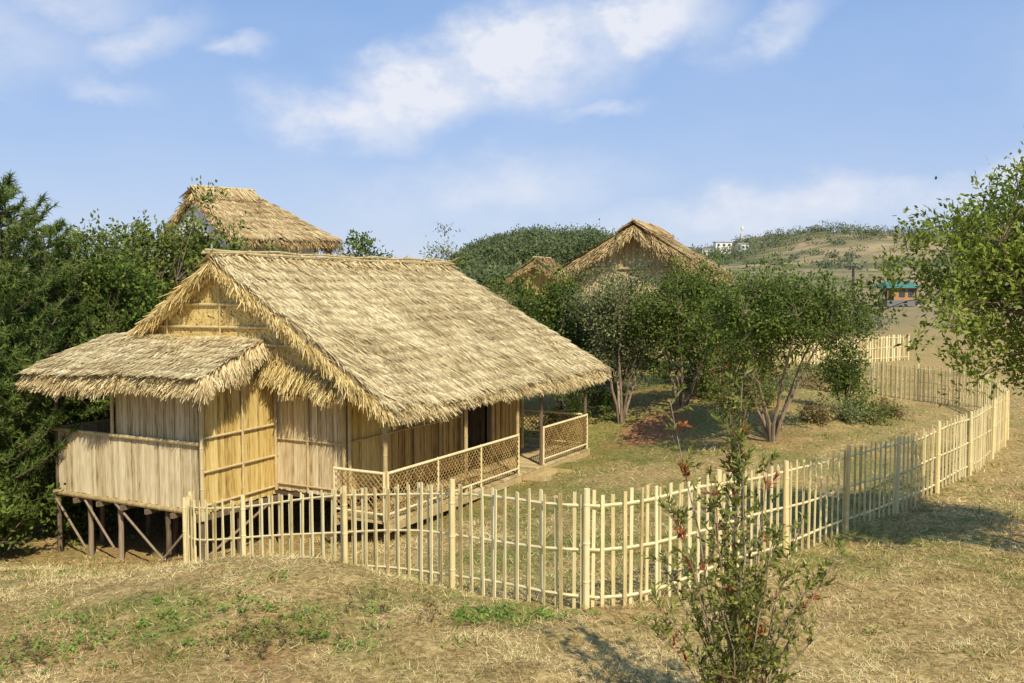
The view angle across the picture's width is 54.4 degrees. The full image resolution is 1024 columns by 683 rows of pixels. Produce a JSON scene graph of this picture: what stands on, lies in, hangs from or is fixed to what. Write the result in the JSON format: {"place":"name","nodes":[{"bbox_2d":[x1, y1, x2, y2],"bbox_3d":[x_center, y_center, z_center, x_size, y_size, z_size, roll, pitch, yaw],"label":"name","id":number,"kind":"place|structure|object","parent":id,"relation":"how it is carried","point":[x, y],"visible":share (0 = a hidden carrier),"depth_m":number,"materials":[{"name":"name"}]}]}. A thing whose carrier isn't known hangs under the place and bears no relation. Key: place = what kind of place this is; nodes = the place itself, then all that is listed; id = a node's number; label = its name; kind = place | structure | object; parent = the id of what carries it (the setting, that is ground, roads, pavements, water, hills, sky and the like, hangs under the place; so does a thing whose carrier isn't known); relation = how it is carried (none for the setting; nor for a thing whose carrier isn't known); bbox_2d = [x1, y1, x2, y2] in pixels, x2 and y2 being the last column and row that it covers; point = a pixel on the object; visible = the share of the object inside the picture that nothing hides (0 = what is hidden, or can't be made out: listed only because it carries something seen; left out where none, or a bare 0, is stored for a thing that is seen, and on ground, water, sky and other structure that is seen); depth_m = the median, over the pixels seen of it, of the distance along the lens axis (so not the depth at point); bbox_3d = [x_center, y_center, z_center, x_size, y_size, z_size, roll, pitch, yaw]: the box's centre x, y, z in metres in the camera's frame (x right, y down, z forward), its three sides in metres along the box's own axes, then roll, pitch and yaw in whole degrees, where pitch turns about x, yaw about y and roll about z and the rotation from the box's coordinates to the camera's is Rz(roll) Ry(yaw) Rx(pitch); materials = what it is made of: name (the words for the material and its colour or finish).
{"place":"outdoors","nodes":[
{"label":"outdoors","id":0,"kind":"place"},
{"bbox_2d":[0,231,1023,682],"bbox_3d":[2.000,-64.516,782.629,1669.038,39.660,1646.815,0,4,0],"label":"ground","id":1,"kind":"structure","parent":0,"point":[642,429],"depth_m":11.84,"materials":[{"name":"beige plant"}]},
{"bbox_2d":[0,464,9,515],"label":"shrub","id":2,"kind":"object","parent":1,"relation":"on","point":[6,472],"visible":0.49,"depth_m":17.70,"materials":[{"name":"green plant"}]},
{"bbox_2d":[0,475,66,553],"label":"shrub","id":3,"kind":"object","parent":1,"relation":"on","point":[8,512],"visible":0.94,"depth_m":17.58,"materials":[{"name":"green plant"}]},
{"bbox_2d":[0,323,80,540],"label":"pine tree","id":4,"kind":"object","parent":1,"relation":"on","point":[8,414],"visible":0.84,"depth_m":18.01,"materials":[{"name":"green plant"}]},
{"bbox_2d":[0,204,83,432],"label":"pine tree","id":5,"kind":"object","parent":1,"relation":"on","point":[26,276],"visible":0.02,"depth_m":22.91,"materials":[{"name":"green plant"}]},
{"bbox_2d":[0,168,115,537],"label":"pine tree","id":6,"kind":"object","parent":1,"relation":"on","point":[14,296],"visible":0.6,"depth_m":19.33,"materials":[{"name":"green plant"}]},
{"bbox_2d":[2,217,118,492],"bbox_3d":[-10.041,0.583,21.881,4.065,6.685,3.978,0,4,0],"label":"pine tree","id":7,"kind":"object","parent":1,"relation":"on","point":[60,249],"visible":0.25,"depth_m":21.51,"materials":[{"name":"green plant"}]},
{"bbox_2d":[6,407,123,530],"bbox_3d":[-9.539,2.747,20.832,2.988,2.619,2.769,-3,5,-42],"label":"shrub","id":8,"kind":"object","parent":1,"relation":"on","point":[79,421],"visible":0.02,"depth_m":20.77,"materials":[{"name":"green plant"}]},
{"bbox_2d":[13,456,125,546],"bbox_3d":[-8.798,2.980,19.894,2.135,2.198,2.271,2,4,33],"label":"shrub","id":9,"kind":"object","parent":1,"relation":"on","point":[77,513],"visible":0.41,"depth_m":19.56,"materials":[{"name":"green plant"}]},
{"bbox_2d":[36,208,159,412],"bbox_3d":[-10.248,0.199,24.402,4.017,6.959,3.674,0,4,0],"label":"broadleaf tree","id":10,"kind":"object","parent":1,"relation":"on","point":[105,252],"visible":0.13,"depth_m":23.92,"materials":[{"name":"green plant"}]},
{"bbox_2d":[52,248,168,422],"bbox_3d":[-8.442,0.867,22.867,4.339,6.014,4.145,-3,4,-36],"label":"broadleaf tree","id":11,"kind":"object","parent":1,"relation":"on","point":[108,310],"visible":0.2,"depth_m":22.09,"materials":[{"name":"green plant"}]},
{"bbox_2d":[93,402,170,524],"bbox_3d":[-8.449,2.765,21.847,2.647,3.006,3.235,0,4,0],"label":"shrub","id":12,"kind":"object","parent":1,"relation":"on","point":[132,511],"visible":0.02,"depth_m":21.50,"materials":[{"name":"green plant"}]},
{"bbox_2d":[86,214,211,287],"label":"broadleaf tree","id":13,"kind":"object","parent":1,"relation":"on","point":[160,255],"visible":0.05,"depth_m":27.15,"materials":[{"name":"green plant"}]},
{"bbox_2d":[112,175,288,312],"bbox_3d":[-7.686,-0.397,25.397,5.480,7.662,4.712,0,4,0],"label":"broadleaf tree","id":14,"kind":"object","parent":1,"relation":"on","point":[190,260],"visible":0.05,"depth_m":24.97,"materials":[{"name":"green plant"}]},
{"bbox_2d":[0,589,443,666],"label":"dry fern patch","id":15,"kind":"object","parent":1,"relation":"on","point":[27,650],"visible":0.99,"depth_m":8.24,"materials":[{"name":"brown plant"}]},
{"bbox_2d":[158,185,346,270],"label":"thatched house","id":16,"kind":"structure","parent":1,"relation":"on","point":[261,217],"depth_m":35.89,"materials":[{"name":"beige plant"}]},
{"bbox_2d":[15,248,613,561],"bbox_3d":[-3.593,1.089,21.401,8.565,5.957,11.602,2,4,28],"label":"thatched hut","id":17,"kind":"object","parent":1,"relation":"on","point":[227,376],"visible":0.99,"depth_m":18.13,"materials":[{"name":"plant"}]},
{"bbox_2d":[468,403,484,453],"bbox_3d":[-1.028,1.609,22.297,0.937,1.750,0.025,2,4,26],"label":"door","id":18,"kind":"structure","parent":17,"relation":"in","point":[476,417],"depth_m":22.20,"materials":[{"name":"brown wood"}]},
{"bbox_2d":[326,228,400,259],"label":"broadleaf tree","id":19,"kind":"object","parent":1,"relation":"on","point":[362,247],"visible":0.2,"depth_m":31.83,"materials":[{"name":"green plant"}]},
{"bbox_2d":[419,222,479,281],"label":"broadleaf tree","id":20,"kind":"object","parent":1,"relation":"on","point":[448,252],"visible":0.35,"depth_m":33.66,"materials":[{"name":"green plant"}]},
{"bbox_2d":[0,451,1004,675],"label":"weed patch","id":21,"kind":"object","parent":1,"relation":"on","point":[457,612],"visible":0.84,"depth_m":8.75,"materials":[{"name":"green plant"}]},
{"bbox_2d":[483,254,583,332],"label":"broadleaf tree","id":22,"kind":"object","parent":1,"relation":"on","point":[505,292],"visible":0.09,"depth_m":30.06,"materials":[{"name":"green plant"}]},
{"bbox_2d":[506,256,577,321],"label":"thatched house","id":23,"kind":"structure","parent":1,"relation":"on","point":[545,261],"depth_m":52.28,"materials":[{"name":"beige plant"}]},
{"bbox_2d":[528,400,582,444],"bbox_3d":[1.135,2.187,25.508,1.462,1.392,1.252,0,4,0],"label":"shrub","id":24,"kind":"object","parent":1,"relation":"on","point":[556,422],"visible":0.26,"depth_m":25.54,"materials":[{"name":"green plant"}]},
{"bbox_2d":[511,266,619,418],"bbox_3d":[1.505,0.040,28.106,3.251,4.474,3.259,0,4,0],"label":"broadleaf tree","id":25,"kind":"object","parent":1,"relation":"on","point":[548,319],"visible":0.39,"depth_m":27.66,"materials":[{"name":"green plant"}]},
{"bbox_2d":[446,219,704,293],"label":"distant forest","id":26,"kind":"object","parent":1,"relation":"on","point":[561,244],"visible":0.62,"depth_m":206.22,"materials":[{"name":"green plant"}]},
{"bbox_2d":[547,386,613,423],"bbox_3d":[1.846,1.671,27.263,1.883,1.357,1.650,0,4,0],"label":"shrub","id":27,"kind":"object","parent":1,"relation":"on","point":[570,399],"visible":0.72,"depth_m":26.98,"materials":[{"name":"green plant"}]},
{"bbox_2d":[182,359,1009,609],"bbox_3d":[6.500,2.098,21.551,26.161,3.027,9.851,-4,5,-45],"label":"bamboo fence","id":28,"kind":"object","parent":1,"relation":"on","point":[998,415],"visible":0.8,"depth_m":12.00,"materials":[{"name":"beige wood"}]},
{"bbox_2d":[570,376,631,413],"bbox_3d":[2.611,1.445,27.764,1.737,1.323,1.536,-3,5,-42],"label":"shrub","id":29,"kind":"object","parent":1,"relation":"on","point":[606,396],"visible":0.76,"depth_m":27.56,"materials":[{"name":"green plant"}]},
{"bbox_2d":[553,231,682,423],"bbox_3d":[2.888,-0.427,26.474,3.571,5.374,3.106,0,4,0],"label":"broadleaf tree","id":30,"kind":"object","parent":1,"relation":"on","point":[612,308],"visible":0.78,"depth_m":26.14,"materials":[{"name":"green plant"}]},
{"bbox_2d":[578,261,676,392],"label":"broadleaf tree","id":31,"kind":"object","parent":1,"relation":"on","point":[628,372],"visible":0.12,"depth_m":29.98,"materials":[{"name":"green plant"}]},
{"bbox_2d":[550,218,733,367],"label":"thatched house","id":32,"kind":"structure","parent":1,"relation":"on","point":[659,243],"depth_m":36.39,"materials":[{"name":"beige plant"}]},
{"bbox_2d":[606,247,738,411],"bbox_3d":[4.274,-0.291,26.051,3.986,4.383,2.865,0,4,0],"label":"broadleaf tree","id":33,"kind":"object","parent":1,"relation":"on","point":[688,290],"visible":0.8,"depth_m":25.57,"materials":[{"name":"green plant"}]},
{"bbox_2d":[657,357,720,394],"bbox_3d":[5.005,1.020,28.474,1.802,1.316,2.214,0,4,0],"label":"shrub","id":34,"kind":"object","parent":1,"relation":"on","point":[686,381],"visible":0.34,"depth_m":28.21,"materials":[{"name":"green plant"}]},
{"bbox_2d":[641,252,747,380],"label":"broadleaf tree","id":35,"kind":"object","parent":1,"relation":"on","point":[701,265],"visible":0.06,"depth_m":30.86,"materials":[{"name":"green plant"}]},
{"bbox_2d":[684,370,726,401],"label":"shrub","id":36,"kind":"object","parent":1,"relation":"on","point":[699,382],"visible":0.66,"depth_m":26.68,"materials":[{"name":"green plant"}]},
{"bbox_2d":[713,241,732,253],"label":"white building","id":37,"kind":"structure","parent":1,"relation":"on","point":[716,244],"depth_m":554.19,"materials":[{"name":"beige paint"}]},
{"bbox_2d":[696,333,775,445],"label":"broadleaf tree","id":38,"kind":"object","parent":1,"relation":"on","point":[725,398],"visible":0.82,"depth_m":21.24,"materials":[{"name":"green plant"}]},
{"bbox_2d":[680,308,798,394],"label":"broadleaf tree","id":39,"kind":"object","parent":1,"relation":"on","point":[772,365],"visible":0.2,"depth_m":27.42,"materials":[{"name":"green plant"}]},
{"bbox_2d":[628,361,853,682],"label":"sapling","id":40,"kind":"object","parent":1,"relation":"on","point":[745,657],"visible":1,"depth_m":6.19,"materials":[{"name":"green plant"}]},
{"bbox_2d":[735,243,748,251],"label":"white building","id":41,"kind":"structure","parent":1,"relation":"on","point":[736,244],"depth_m":546.76,"materials":[{"name":"beige paint"}]},
{"bbox_2d":[726,374,800,411],"bbox_3d":[6.428,1.372,25.794,1.764,1.040,1.606,0,4,0],"label":"shrub","id":42,"kind":"object","parent":1,"relation":"on","point":[771,395],"visible":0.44,"depth_m":25.68,"materials":[{"name":"green plant"}]},
{"bbox_2d":[733,366,803,392],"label":"shrub","id":43,"kind":"object","parent":1,"relation":"on","point":[772,379],"visible":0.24,"depth_m":27.88,"materials":[{"name":"green plant"}]},
{"bbox_2d":[755,360,803,390],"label":"shrub","id":44,"kind":"object","parent":1,"relation":"on","point":[785,383],"visible":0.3,"depth_m":31.10,"materials":[{"name":"green plant"}]},
{"bbox_2d":[674,243,896,441],"bbox_3d":[5.994,0.066,22.121,4.812,4.546,3.928,0,4,0],"label":"broadleaf tree","id":45,"kind":"object","parent":1,"relation":"on","point":[777,309],"visible":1,"depth_m":21.57,"materials":[{"name":"green plant"}]},
{"bbox_2d":[787,357,829,383],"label":"shrub","id":46,"kind":"object","parent":1,"relation":"on","point":[809,368],"visible":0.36,"depth_m":36.03,"materials":[{"name":"green plant"}]},
{"bbox_2d":[799,369,834,390],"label":"shrub","id":47,"kind":"object","parent":1,"relation":"on","point":[807,381],"visible":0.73,"depth_m":33.96,"materials":[{"name":"green plant"}]},
{"bbox_2d":[791,396,846,427],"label":"shrub","id":48,"kind":"object","parent":1,"relation":"on","point":[819,416],"visible":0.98,"depth_m":24.05,"materials":[{"name":"brown plant"}]},
{"bbox_2d":[730,334,909,363],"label":"bamboo fence","id":49,"kind":"object","parent":1,"relation":"on","point":[893,357],"visible":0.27,"depth_m":43.48,"materials":[{"name":"beige wood"}]},
{"bbox_2d":[806,334,878,405],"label":"broadleaf tree","id":50,"kind":"object","parent":1,"relation":"on","point":[846,373],"visible":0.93,"depth_m":26.47,"materials":[{"name":"green plant"}]},
{"bbox_2d":[690,219,998,269],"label":"hillside scrub","id":51,"kind":"object","parent":1,"relation":"on","point":[873,233],"visible":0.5,"depth_m":496.56,"materials":[{"name":"green plant"}]},
{"bbox_2d":[815,396,876,425],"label":"shrub","id":52,"kind":"object","parent":1,"relation":"on","point":[849,415],"visible":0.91,"depth_m":24.42,"materials":[{"name":"green plant"}]},
{"bbox_2d":[844,266,855,295],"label":"street lamp","id":53,"kind":"object","parent":1,"relation":"on","point":[853,271],"visible":0.62,"depth_m":99.68,"materials":[{"name":"metal"}]},
{"bbox_2d":[840,394,901,425],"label":"shrub","id":54,"kind":"object","parent":1,"relation":"on","point":[884,416],"visible":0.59,"depth_m":25.03,"materials":[{"name":"green plant"}]},
{"bbox_2d":[736,277,1015,332],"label":"field scrub","id":55,"kind":"object","parent":1,"relation":"on","point":[877,319],"visible":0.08,"depth_m":63.46,"materials":[{"name":"green plant"}]},
{"bbox_2d":[867,396,917,422],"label":"shrub","id":56,"kind":"object","parent":1,"relation":"on","point":[899,413],"visible":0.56,"depth_m":26.49,"materials":[{"name":"brown plant"}]},
{"bbox_2d":[874,281,919,306],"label":"house","id":57,"kind":"structure","parent":1,"relation":"on","point":[909,288],"depth_m":86.88,"materials":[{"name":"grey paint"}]},
{"bbox_2d":[899,289,904,296],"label":"window","id":58,"kind":"structure","parent":57,"relation":"in","point":[900,295],"depth_m":86.86,"materials":[{"name":"grey glass"}]},
{"bbox_2d":[908,289,913,296],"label":"window","id":59,"kind":"structure","parent":57,"relation":"in","point":[910,293],"depth_m":86.84,"materials":[{"name":"grey glass"}]},
{"bbox_2d":[841,126,1023,407],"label":"broadleaf tree","id":60,"kind":"object","parent":1,"relation":"on","point":[1003,261],"visible":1,"depth_m":11.08,"materials":[{"name":"green plant"}]},
{"bbox_2d":[0,0,1023,259],"label":"sky","id":61,"kind":"structure","parent":0,"point":[699,121],"materials":[{"name":"blue"}]}
]}

